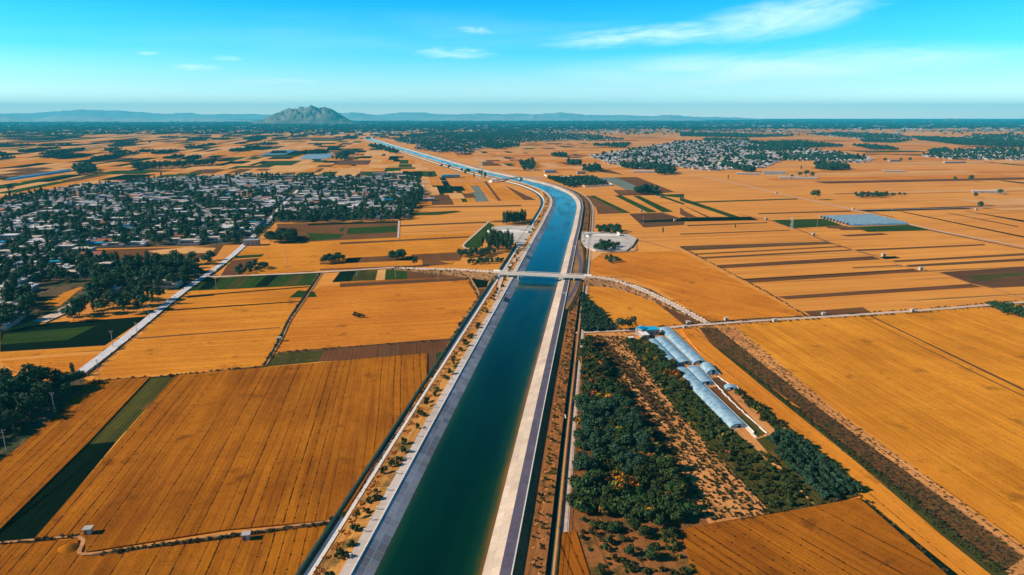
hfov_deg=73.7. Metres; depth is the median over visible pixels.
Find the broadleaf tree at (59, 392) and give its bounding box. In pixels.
[50,389,62,399]
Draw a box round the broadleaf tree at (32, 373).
[14,363,51,382]
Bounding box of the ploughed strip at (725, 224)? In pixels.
[687,222,767,225]
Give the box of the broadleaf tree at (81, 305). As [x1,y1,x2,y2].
[71,301,86,316]
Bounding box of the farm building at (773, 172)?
[763,171,785,174]
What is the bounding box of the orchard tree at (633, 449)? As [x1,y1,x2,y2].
[625,447,638,457]
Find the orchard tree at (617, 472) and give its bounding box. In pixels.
[613,469,623,480]
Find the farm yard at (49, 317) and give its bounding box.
[32,301,86,321]
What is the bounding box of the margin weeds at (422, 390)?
[0,246,1023,571]
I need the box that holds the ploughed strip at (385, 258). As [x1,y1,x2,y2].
[379,256,397,261]
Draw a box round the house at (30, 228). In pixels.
[28,226,46,230]
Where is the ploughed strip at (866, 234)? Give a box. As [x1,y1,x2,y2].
[843,233,887,235]
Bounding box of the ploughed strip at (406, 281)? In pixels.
[340,277,467,286]
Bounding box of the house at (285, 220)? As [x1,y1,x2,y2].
[280,214,295,221]
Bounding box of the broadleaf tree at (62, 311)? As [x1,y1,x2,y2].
[60,307,68,315]
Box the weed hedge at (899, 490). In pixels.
[713,345,1005,572]
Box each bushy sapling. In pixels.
[769,433,775,442]
[774,430,781,439]
[779,442,788,449]
[779,452,788,461]
[780,428,786,434]
[780,436,788,442]
[784,438,792,446]
[785,456,792,463]
[786,432,794,437]
[786,447,793,453]
[790,462,798,470]
[792,453,800,463]
[795,440,802,446]
[795,457,803,463]
[795,467,802,474]
[799,462,806,469]
[800,454,808,460]
[802,471,810,480]
[803,446,810,454]
[804,441,812,447]
[805,475,815,483]
[806,465,814,473]
[807,478,816,487]
[810,456,814,462]
[811,447,817,455]
[811,472,817,477]
[813,483,820,491]
[814,458,819,465]
[816,485,825,494]
[817,453,825,459]
[818,476,826,484]
[820,455,829,462]
[820,490,829,499]
[821,463,829,469]
[822,482,830,489]
[824,468,831,474]
[824,473,831,480]
[826,486,834,494]
[827,479,835,484]
[830,462,839,470]
[831,483,840,489]
[832,474,840,481]
[832,491,839,498]
[836,478,845,485]
[838,486,845,493]
[840,478,849,487]
[845,475,853,482]
[846,485,853,492]
[850,480,857,487]
[855,482,862,491]
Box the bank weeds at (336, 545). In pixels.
[313,279,503,574]
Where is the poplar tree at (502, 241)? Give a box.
[500,233,504,245]
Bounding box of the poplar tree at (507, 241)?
[505,236,508,251]
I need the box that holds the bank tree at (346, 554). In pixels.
[340,551,349,558]
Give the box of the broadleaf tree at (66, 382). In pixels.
[55,380,70,388]
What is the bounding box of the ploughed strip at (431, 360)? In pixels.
[427,354,436,373]
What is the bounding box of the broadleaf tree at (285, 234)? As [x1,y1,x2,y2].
[280,231,290,240]
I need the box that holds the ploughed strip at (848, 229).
[838,228,859,229]
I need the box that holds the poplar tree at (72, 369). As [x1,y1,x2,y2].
[69,362,74,372]
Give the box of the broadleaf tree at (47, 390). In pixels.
[29,385,53,396]
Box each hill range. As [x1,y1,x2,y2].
[0,109,270,119]
[0,116,254,121]
[339,112,764,119]
[349,115,718,120]
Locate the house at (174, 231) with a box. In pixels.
[167,228,180,235]
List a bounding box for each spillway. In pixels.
[487,229,539,232]
[586,232,622,236]
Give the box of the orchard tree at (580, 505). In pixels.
[572,497,589,512]
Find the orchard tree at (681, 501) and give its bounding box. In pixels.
[675,495,684,505]
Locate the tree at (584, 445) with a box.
[581,439,591,453]
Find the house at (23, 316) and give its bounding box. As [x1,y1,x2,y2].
[20,310,29,319]
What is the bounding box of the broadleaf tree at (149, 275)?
[141,272,157,286]
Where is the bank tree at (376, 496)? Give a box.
[371,493,381,500]
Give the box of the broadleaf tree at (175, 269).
[169,266,177,273]
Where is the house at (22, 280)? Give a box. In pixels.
[6,277,27,283]
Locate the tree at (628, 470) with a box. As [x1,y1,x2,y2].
[622,466,632,474]
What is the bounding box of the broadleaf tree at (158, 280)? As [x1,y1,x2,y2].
[152,274,163,285]
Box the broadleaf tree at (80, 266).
[74,263,87,271]
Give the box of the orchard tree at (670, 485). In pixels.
[665,480,676,492]
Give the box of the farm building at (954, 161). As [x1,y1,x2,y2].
[943,161,965,162]
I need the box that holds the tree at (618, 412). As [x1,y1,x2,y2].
[614,408,626,417]
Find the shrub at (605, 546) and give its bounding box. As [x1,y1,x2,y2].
[603,543,612,549]
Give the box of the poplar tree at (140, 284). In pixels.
[137,280,144,304]
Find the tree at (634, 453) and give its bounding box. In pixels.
[630,452,641,460]
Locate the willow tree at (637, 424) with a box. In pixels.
[627,416,644,433]
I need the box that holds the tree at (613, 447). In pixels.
[608,442,619,453]
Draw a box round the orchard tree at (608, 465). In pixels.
[603,461,616,470]
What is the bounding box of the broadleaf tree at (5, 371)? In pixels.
[0,366,12,376]
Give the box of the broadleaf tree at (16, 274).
[9,270,22,278]
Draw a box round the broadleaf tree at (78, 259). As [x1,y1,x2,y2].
[75,256,84,264]
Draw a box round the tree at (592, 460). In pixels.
[587,456,595,463]
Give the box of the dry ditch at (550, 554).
[374,137,590,574]
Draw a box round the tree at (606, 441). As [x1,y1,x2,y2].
[602,434,611,444]
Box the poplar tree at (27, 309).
[24,303,29,317]
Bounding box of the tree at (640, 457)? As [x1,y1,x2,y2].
[634,454,646,464]
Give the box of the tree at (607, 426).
[604,425,616,432]
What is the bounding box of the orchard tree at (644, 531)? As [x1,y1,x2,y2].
[638,526,649,535]
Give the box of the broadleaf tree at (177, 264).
[173,261,181,267]
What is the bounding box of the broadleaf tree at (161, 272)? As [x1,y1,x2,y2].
[156,268,167,278]
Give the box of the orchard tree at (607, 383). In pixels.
[602,381,613,386]
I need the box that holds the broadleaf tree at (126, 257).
[120,254,134,260]
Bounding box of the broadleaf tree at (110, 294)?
[104,290,118,307]
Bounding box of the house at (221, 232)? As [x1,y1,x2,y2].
[213,230,231,235]
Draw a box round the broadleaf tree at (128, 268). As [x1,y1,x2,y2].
[123,265,137,272]
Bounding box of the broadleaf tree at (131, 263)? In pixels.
[122,261,135,267]
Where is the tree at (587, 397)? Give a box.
[579,394,590,401]
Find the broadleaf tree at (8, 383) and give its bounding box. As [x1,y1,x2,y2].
[0,375,22,393]
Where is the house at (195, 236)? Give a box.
[188,232,212,240]
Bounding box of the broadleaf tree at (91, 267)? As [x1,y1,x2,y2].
[88,263,97,270]
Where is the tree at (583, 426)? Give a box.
[580,423,589,434]
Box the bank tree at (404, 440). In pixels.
[401,437,407,444]
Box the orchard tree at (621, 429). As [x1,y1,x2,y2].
[613,425,628,435]
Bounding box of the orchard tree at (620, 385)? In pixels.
[614,382,624,389]
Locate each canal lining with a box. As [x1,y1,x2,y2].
[351,134,555,574]
[371,137,580,574]
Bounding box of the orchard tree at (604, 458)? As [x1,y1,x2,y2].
[599,451,612,463]
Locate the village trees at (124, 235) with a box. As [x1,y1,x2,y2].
[0,172,423,263]
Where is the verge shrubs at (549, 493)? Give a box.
[531,189,588,571]
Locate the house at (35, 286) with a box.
[10,282,38,292]
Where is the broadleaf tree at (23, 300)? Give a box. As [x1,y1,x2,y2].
[15,293,35,307]
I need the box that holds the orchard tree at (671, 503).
[664,500,681,510]
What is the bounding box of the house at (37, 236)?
[26,235,43,239]
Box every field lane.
[0,520,329,554]
[265,273,322,365]
[346,269,479,513]
[397,220,399,237]
[462,221,489,248]
[575,301,1023,333]
[626,240,680,251]
[690,174,1023,246]
[873,206,1009,209]
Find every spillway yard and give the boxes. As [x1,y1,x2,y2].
[489,226,534,248]
[581,232,636,251]
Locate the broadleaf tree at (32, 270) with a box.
[29,267,36,274]
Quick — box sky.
[0,0,1023,118]
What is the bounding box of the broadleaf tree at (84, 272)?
[78,267,89,277]
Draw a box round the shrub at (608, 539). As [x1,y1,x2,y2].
[604,535,614,544]
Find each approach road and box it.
[394,267,496,272]
[586,276,709,322]
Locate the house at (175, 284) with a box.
[154,279,182,288]
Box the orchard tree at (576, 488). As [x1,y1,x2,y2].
[572,486,584,496]
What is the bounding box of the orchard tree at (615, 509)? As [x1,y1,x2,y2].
[608,496,626,514]
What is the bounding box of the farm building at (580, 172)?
[576,171,585,173]
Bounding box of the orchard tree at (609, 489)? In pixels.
[600,485,617,498]
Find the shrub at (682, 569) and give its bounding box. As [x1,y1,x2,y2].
[680,566,687,574]
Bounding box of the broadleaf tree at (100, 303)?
[93,297,111,313]
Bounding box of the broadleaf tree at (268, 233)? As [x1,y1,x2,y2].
[264,229,273,241]
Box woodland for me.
[331,130,1023,193]
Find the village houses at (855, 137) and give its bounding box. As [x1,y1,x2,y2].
[810,132,911,138]
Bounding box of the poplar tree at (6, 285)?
[3,280,10,291]
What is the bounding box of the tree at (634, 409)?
[630,406,640,412]
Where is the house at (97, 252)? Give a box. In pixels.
[80,251,101,257]
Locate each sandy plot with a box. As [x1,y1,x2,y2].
[587,332,768,523]
[658,333,831,512]
[698,327,1023,574]
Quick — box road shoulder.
[565,240,585,310]
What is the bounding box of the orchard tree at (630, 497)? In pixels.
[625,493,638,499]
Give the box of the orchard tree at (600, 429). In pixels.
[593,426,604,432]
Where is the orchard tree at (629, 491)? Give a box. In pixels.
[617,487,632,496]
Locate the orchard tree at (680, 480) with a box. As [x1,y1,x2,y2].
[675,478,686,484]
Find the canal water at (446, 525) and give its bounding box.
[368,135,576,574]
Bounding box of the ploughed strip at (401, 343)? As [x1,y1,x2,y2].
[279,338,450,352]
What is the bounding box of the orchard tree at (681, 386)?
[678,382,685,388]
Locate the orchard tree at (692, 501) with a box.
[685,498,697,504]
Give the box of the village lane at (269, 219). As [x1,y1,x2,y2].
[248,190,298,238]
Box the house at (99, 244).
[89,241,111,247]
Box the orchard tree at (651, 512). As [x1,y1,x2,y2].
[641,504,660,519]
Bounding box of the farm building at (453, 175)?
[442,174,459,177]
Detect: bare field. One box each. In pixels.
[97,245,222,260]
[221,258,311,275]
[276,221,399,242]
[318,341,448,361]
[320,258,450,269]
[358,256,381,262]
[407,271,457,278]
[409,253,434,260]
[431,252,462,260]
[476,288,485,295]
[482,160,515,165]
[506,186,534,199]
[583,196,622,213]
[596,335,677,433]
[614,190,655,194]
[616,177,673,192]
[618,279,699,324]
[680,208,695,217]
[699,327,1023,570]
[710,386,764,436]
[716,256,878,267]
[746,269,918,282]
[781,284,980,298]
[805,307,871,316]
[826,226,864,229]
[855,244,984,250]
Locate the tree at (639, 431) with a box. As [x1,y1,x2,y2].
[633,429,648,438]
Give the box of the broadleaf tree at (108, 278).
[98,276,116,283]
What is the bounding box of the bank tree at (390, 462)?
[388,458,398,466]
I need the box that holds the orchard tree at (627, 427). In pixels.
[621,425,632,432]
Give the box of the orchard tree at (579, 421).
[575,417,585,426]
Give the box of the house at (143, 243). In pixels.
[124,239,148,246]
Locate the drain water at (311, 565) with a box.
[303,144,543,574]
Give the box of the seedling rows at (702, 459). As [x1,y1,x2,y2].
[594,335,767,519]
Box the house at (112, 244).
[106,241,126,247]
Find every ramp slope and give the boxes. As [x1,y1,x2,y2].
[396,269,497,280]
[584,277,701,323]
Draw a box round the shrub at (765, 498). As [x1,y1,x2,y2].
[762,496,768,502]
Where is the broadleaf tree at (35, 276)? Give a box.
[30,272,40,282]
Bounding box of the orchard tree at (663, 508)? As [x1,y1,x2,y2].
[657,503,673,516]
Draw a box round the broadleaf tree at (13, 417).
[1,410,21,425]
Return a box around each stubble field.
[150,247,214,253]
[376,269,385,279]
[586,248,633,260]
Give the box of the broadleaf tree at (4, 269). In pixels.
[0,267,9,272]
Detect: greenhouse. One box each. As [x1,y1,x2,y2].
[2,170,72,180]
[6,169,70,178]
[259,154,284,155]
[648,338,681,365]
[655,336,693,364]
[659,327,706,364]
[675,367,753,432]
[687,365,715,384]
[700,362,720,374]
[724,384,738,389]
[819,214,874,218]
[823,215,878,219]
[826,216,882,219]
[829,217,883,220]
[832,217,886,221]
[835,218,890,222]
[839,219,896,223]
[842,220,900,224]
[845,221,906,225]
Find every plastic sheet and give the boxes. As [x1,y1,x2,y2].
[716,384,767,433]
[746,427,757,437]
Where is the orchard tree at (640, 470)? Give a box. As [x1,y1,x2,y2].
[633,464,650,476]
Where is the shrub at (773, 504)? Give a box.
[768,502,776,507]
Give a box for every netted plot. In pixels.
[470,186,488,201]
[600,177,634,189]
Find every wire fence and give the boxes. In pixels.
[299,209,538,569]
[554,211,591,574]
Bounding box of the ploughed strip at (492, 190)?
[484,181,500,200]
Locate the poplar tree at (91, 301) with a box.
[90,296,95,309]
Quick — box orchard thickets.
[0,129,399,159]
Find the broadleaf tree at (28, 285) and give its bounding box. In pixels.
[20,283,31,290]
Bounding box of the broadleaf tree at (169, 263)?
[165,259,175,267]
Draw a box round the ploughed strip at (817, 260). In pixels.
[763,256,877,264]
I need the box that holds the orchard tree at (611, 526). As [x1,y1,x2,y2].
[607,522,619,530]
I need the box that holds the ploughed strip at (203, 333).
[138,327,279,338]
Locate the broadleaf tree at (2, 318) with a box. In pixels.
[0,315,4,327]
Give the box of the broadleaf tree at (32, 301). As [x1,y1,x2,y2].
[28,298,35,309]
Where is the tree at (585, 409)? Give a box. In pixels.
[577,406,593,415]
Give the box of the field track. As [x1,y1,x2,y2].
[375,138,593,531]
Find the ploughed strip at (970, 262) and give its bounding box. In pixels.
[907,258,1023,266]
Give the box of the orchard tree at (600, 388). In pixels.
[598,385,608,390]
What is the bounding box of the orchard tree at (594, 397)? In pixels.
[589,395,599,401]
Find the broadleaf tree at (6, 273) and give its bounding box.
[1,270,12,278]
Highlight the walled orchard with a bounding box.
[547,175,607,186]
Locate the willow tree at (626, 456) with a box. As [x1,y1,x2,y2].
[619,450,633,462]
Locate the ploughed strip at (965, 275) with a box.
[940,267,1023,287]
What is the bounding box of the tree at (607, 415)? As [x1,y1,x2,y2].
[601,411,609,417]
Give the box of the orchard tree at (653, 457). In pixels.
[648,454,659,460]
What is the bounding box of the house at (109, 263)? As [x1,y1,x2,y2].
[98,261,113,268]
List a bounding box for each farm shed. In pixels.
[635,325,646,335]
[639,331,649,339]
[642,326,659,334]
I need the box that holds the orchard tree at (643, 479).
[634,475,648,485]
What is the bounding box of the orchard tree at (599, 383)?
[595,381,603,390]
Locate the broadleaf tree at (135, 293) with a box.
[128,288,144,302]
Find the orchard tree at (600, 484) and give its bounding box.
[593,481,604,489]
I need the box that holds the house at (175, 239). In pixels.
[168,236,183,243]
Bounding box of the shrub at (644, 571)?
[641,568,649,574]
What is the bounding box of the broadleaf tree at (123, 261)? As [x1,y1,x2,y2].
[120,259,133,267]
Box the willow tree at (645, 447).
[636,440,651,455]
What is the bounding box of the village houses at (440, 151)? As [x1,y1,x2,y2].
[415,147,473,152]
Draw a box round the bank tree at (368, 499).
[365,496,371,502]
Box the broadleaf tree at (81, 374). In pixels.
[74,370,86,382]
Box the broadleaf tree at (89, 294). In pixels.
[82,290,100,299]
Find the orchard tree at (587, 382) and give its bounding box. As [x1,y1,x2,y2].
[582,380,591,385]
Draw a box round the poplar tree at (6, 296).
[1,288,10,303]
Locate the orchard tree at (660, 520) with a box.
[653,513,666,525]
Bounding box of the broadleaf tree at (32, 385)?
[28,381,41,395]
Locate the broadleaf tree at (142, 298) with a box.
[135,293,148,309]
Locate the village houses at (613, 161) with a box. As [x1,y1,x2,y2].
[589,139,874,170]
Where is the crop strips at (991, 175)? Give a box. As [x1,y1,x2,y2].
[417,127,1023,210]
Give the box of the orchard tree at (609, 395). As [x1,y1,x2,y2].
[605,393,617,398]
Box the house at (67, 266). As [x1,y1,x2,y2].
[43,264,74,275]
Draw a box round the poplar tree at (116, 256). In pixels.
[113,251,120,266]
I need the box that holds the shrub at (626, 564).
[622,561,630,567]
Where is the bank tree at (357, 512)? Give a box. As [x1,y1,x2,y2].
[354,508,359,516]
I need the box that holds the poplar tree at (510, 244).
[508,237,511,250]
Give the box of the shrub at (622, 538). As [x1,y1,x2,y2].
[618,534,624,541]
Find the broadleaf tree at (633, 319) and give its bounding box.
[625,316,637,329]
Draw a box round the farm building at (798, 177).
[779,177,817,178]
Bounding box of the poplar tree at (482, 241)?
[480,235,483,247]
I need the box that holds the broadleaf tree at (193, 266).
[189,263,198,268]
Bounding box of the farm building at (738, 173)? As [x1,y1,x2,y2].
[736,172,759,174]
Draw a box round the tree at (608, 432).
[606,428,618,438]
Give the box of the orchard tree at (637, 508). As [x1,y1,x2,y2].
[630,503,646,518]
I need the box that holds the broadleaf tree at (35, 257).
[30,254,40,260]
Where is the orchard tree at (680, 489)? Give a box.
[672,483,687,498]
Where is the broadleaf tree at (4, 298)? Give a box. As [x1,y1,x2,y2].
[0,292,12,301]
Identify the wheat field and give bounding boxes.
[0,346,108,357]
[0,376,149,529]
[0,524,326,574]
[1,354,97,380]
[35,353,426,551]
[39,291,76,305]
[63,287,81,292]
[70,312,150,321]
[93,283,318,378]
[237,247,271,254]
[241,232,475,274]
[276,280,476,352]
[316,260,422,268]
[340,277,455,283]
[462,191,475,201]
[479,186,504,200]
[481,181,523,199]
[557,531,589,574]
[588,286,682,329]
[591,251,805,321]
[680,328,798,408]
[683,498,946,574]
[737,308,1023,526]
[754,399,990,574]
[993,304,1023,320]
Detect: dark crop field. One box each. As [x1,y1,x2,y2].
[0,316,145,351]
[0,442,115,544]
[166,301,298,310]
[183,294,214,297]
[189,286,308,295]
[198,278,220,289]
[255,275,277,286]
[308,221,397,224]
[333,271,355,281]
[344,257,361,262]
[472,278,487,287]
[641,219,683,222]
[680,217,757,221]
[745,269,913,279]
[859,206,970,211]
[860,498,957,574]
[880,256,898,258]
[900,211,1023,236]
[968,211,1023,221]
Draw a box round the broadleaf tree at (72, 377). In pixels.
[60,371,76,385]
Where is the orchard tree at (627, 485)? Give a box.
[618,481,632,490]
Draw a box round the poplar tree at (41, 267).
[39,261,44,279]
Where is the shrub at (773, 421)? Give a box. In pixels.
[769,419,779,425]
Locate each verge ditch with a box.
[86,253,237,373]
[930,230,1022,248]
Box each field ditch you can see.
[92,522,328,555]
[149,366,259,377]
[262,273,320,365]
[677,246,810,316]
[712,316,803,321]
[741,214,878,256]
[823,239,1021,297]
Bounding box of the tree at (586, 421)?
[583,415,596,426]
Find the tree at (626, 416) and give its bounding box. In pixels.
[622,414,630,421]
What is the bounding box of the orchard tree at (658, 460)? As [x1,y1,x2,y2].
[656,455,667,466]
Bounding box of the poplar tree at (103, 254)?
[101,249,106,260]
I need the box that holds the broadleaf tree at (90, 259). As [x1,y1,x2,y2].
[85,257,97,262]
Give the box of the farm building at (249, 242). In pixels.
[243,238,259,245]
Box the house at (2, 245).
[0,243,5,248]
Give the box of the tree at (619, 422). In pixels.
[614,417,626,425]
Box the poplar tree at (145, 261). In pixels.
[143,257,148,267]
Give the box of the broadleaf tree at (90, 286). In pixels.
[82,282,101,292]
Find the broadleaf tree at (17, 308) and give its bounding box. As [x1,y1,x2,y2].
[11,304,23,315]
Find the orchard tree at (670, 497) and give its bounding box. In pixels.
[662,491,680,502]
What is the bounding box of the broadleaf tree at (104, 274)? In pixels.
[100,271,111,278]
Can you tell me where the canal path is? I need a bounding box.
[339,137,551,574]
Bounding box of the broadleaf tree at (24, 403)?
[14,396,35,418]
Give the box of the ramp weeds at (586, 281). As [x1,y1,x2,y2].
[392,266,712,323]
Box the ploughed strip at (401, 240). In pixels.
[340,236,468,243]
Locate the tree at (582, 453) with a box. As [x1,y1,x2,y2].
[575,451,587,457]
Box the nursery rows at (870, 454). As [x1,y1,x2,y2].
[700,328,1022,571]
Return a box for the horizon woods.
[0,120,1023,135]
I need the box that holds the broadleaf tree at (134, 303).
[131,300,140,309]
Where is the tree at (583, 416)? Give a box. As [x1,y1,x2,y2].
[580,410,593,422]
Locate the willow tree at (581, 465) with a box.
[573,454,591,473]
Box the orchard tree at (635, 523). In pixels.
[626,517,641,530]
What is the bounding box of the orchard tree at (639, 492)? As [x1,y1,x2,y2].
[633,487,647,497]
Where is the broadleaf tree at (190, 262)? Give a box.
[183,259,196,266]
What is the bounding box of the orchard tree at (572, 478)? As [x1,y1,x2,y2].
[567,474,581,487]
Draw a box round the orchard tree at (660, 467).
[649,463,664,473]
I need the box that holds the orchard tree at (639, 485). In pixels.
[633,483,643,490]
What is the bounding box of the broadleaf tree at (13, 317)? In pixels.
[3,313,18,323]
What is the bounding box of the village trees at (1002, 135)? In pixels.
[964,133,1023,139]
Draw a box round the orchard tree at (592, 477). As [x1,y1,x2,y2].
[582,472,596,484]
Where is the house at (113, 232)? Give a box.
[105,230,119,235]
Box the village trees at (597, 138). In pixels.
[561,135,623,140]
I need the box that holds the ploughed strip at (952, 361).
[862,317,1023,396]
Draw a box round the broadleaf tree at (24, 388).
[15,380,29,392]
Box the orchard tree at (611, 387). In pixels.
[602,384,614,391]
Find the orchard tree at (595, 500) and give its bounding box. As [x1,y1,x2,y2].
[592,495,603,503]
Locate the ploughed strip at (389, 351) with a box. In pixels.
[380,347,399,354]
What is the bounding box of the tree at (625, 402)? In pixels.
[619,398,632,409]
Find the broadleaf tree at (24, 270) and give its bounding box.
[16,266,29,276]
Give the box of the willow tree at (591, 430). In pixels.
[584,425,601,438]
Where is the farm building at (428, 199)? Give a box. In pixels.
[423,198,433,200]
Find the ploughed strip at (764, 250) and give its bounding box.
[695,246,840,254]
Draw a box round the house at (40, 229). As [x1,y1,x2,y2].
[34,228,54,234]
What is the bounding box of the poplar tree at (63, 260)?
[60,253,66,263]
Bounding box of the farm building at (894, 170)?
[883,170,905,171]
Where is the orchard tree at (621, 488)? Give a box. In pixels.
[612,484,628,496]
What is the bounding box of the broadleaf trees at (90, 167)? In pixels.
[0,140,1023,317]
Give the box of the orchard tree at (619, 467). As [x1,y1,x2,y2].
[614,463,624,470]
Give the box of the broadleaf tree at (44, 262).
[35,259,48,265]
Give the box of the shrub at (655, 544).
[649,542,660,547]
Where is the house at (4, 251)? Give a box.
[0,249,12,254]
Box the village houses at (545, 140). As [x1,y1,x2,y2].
[397,131,604,149]
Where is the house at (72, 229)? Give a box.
[62,229,80,237]
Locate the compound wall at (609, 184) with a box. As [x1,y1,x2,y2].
[584,182,612,187]
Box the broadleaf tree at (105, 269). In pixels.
[97,267,109,272]
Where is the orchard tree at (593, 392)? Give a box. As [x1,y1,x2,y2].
[589,388,597,395]
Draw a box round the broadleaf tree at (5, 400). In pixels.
[0,391,13,410]
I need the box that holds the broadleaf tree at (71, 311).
[64,305,80,320]
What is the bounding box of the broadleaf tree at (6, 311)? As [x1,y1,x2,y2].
[1,307,15,321]
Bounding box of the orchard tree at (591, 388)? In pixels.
[584,384,596,391]
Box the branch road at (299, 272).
[206,267,393,276]
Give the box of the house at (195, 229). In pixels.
[189,226,205,233]
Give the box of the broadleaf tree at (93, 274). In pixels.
[89,271,102,278]
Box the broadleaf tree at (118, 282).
[116,279,123,287]
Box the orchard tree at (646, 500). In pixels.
[640,495,655,506]
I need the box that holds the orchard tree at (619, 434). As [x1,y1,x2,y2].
[614,431,628,444]
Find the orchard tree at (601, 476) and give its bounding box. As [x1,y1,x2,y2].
[594,471,609,482]
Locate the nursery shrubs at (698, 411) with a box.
[624,337,749,447]
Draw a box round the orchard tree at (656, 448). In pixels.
[647,443,661,453]
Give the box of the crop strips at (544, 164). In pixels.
[388,135,592,170]
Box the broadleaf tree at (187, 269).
[178,266,190,280]
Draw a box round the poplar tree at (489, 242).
[487,238,491,248]
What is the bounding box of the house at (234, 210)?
[232,208,246,212]
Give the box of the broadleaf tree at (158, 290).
[151,285,164,300]
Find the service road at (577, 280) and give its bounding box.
[565,244,582,304]
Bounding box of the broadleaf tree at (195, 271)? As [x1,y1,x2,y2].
[188,269,198,276]
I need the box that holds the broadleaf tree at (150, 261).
[147,257,158,265]
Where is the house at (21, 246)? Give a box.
[13,245,33,254]
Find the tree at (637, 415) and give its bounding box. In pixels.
[628,412,642,420]
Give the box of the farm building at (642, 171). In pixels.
[634,170,655,172]
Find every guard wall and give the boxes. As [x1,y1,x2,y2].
[400,267,501,271]
[584,276,697,319]
[586,275,704,319]
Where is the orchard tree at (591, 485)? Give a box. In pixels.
[583,478,595,486]
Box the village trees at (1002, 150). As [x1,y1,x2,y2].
[923,146,1023,159]
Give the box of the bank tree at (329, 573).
[322,571,334,574]
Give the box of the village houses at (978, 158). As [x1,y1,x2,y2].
[922,148,1023,159]
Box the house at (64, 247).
[54,244,76,254]
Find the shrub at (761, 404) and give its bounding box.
[757,402,767,408]
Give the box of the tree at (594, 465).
[587,461,598,470]
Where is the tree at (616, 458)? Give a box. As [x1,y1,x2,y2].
[612,454,623,463]
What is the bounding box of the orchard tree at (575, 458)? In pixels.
[572,455,585,464]
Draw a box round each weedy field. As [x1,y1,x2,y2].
[88,376,174,443]
[227,277,248,287]
[264,350,324,366]
[282,274,305,285]
[351,270,377,280]
[624,339,813,512]
[714,346,1006,574]
[739,415,765,435]
[756,436,854,504]
[970,272,1023,280]
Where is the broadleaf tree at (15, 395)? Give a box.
[5,392,19,408]
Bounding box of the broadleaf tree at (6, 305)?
[0,302,13,310]
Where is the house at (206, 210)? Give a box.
[194,208,209,213]
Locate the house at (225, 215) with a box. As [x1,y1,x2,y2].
[211,213,227,218]
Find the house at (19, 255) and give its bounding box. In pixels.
[12,252,43,261]
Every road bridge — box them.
[489,176,521,182]
[495,270,586,280]
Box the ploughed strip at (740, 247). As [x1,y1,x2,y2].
[684,244,816,249]
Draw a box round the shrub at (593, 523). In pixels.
[588,519,596,527]
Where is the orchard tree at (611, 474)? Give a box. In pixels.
[606,471,615,480]
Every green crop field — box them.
[0,326,94,344]
[190,273,317,290]
[235,254,263,258]
[289,290,316,297]
[307,233,343,240]
[347,226,396,233]
[385,269,393,279]
[394,270,406,278]
[408,211,460,215]
[456,191,467,201]
[464,223,493,247]
[591,195,629,212]
[614,195,655,211]
[634,196,672,211]
[656,195,683,204]
[660,194,683,197]
[680,198,738,216]
[694,198,796,202]
[773,219,842,227]
[854,225,928,231]
[983,161,1023,165]
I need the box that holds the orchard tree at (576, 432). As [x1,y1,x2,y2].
[573,429,583,438]
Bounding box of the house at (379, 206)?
[368,205,380,209]
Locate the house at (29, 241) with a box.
[22,240,42,244]
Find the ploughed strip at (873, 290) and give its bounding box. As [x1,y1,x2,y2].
[779,284,971,296]
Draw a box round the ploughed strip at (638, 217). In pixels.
[630,213,683,226]
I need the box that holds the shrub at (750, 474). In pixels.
[748,472,755,477]
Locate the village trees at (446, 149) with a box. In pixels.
[414,143,473,152]
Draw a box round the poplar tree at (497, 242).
[496,238,499,249]
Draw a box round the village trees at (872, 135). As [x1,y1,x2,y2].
[810,131,913,138]
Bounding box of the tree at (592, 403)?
[582,401,593,407]
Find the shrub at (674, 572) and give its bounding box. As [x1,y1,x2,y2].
[669,569,679,574]
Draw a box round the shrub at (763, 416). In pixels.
[759,413,767,419]
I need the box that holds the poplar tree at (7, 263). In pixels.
[5,260,10,269]
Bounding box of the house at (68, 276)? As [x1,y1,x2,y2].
[55,269,79,278]
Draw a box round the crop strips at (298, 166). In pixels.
[0,129,484,205]
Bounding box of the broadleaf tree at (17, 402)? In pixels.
[12,393,28,412]
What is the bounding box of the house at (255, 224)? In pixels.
[245,222,259,226]
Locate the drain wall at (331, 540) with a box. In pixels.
[308,136,544,574]
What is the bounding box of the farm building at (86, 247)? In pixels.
[72,246,96,253]
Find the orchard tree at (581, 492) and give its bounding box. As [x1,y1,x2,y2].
[578,490,592,501]
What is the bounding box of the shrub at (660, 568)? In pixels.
[658,566,665,570]
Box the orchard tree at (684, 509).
[675,503,691,514]
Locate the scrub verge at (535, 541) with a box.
[373,135,589,574]
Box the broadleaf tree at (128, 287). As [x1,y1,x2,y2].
[123,283,135,290]
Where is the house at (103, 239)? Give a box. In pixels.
[96,238,113,240]
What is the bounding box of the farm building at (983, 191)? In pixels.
[971,190,1004,192]
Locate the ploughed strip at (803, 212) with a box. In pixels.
[758,211,848,213]
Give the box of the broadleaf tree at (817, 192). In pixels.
[810,189,820,197]
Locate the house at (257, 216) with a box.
[251,215,264,220]
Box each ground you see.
[0,119,1023,574]
[0,187,401,331]
[0,379,85,459]
[569,335,708,574]
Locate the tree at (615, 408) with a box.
[612,405,622,416]
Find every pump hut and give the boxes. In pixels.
[81,525,93,534]
[241,530,250,540]
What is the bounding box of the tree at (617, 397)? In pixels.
[612,394,625,405]
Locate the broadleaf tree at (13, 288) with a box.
[3,285,15,292]
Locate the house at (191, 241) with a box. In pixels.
[178,236,202,245]
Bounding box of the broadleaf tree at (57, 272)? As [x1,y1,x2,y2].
[51,266,66,280]
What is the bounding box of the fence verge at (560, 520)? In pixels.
[377,135,591,574]
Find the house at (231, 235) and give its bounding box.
[229,230,246,236]
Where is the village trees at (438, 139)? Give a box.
[393,130,605,149]

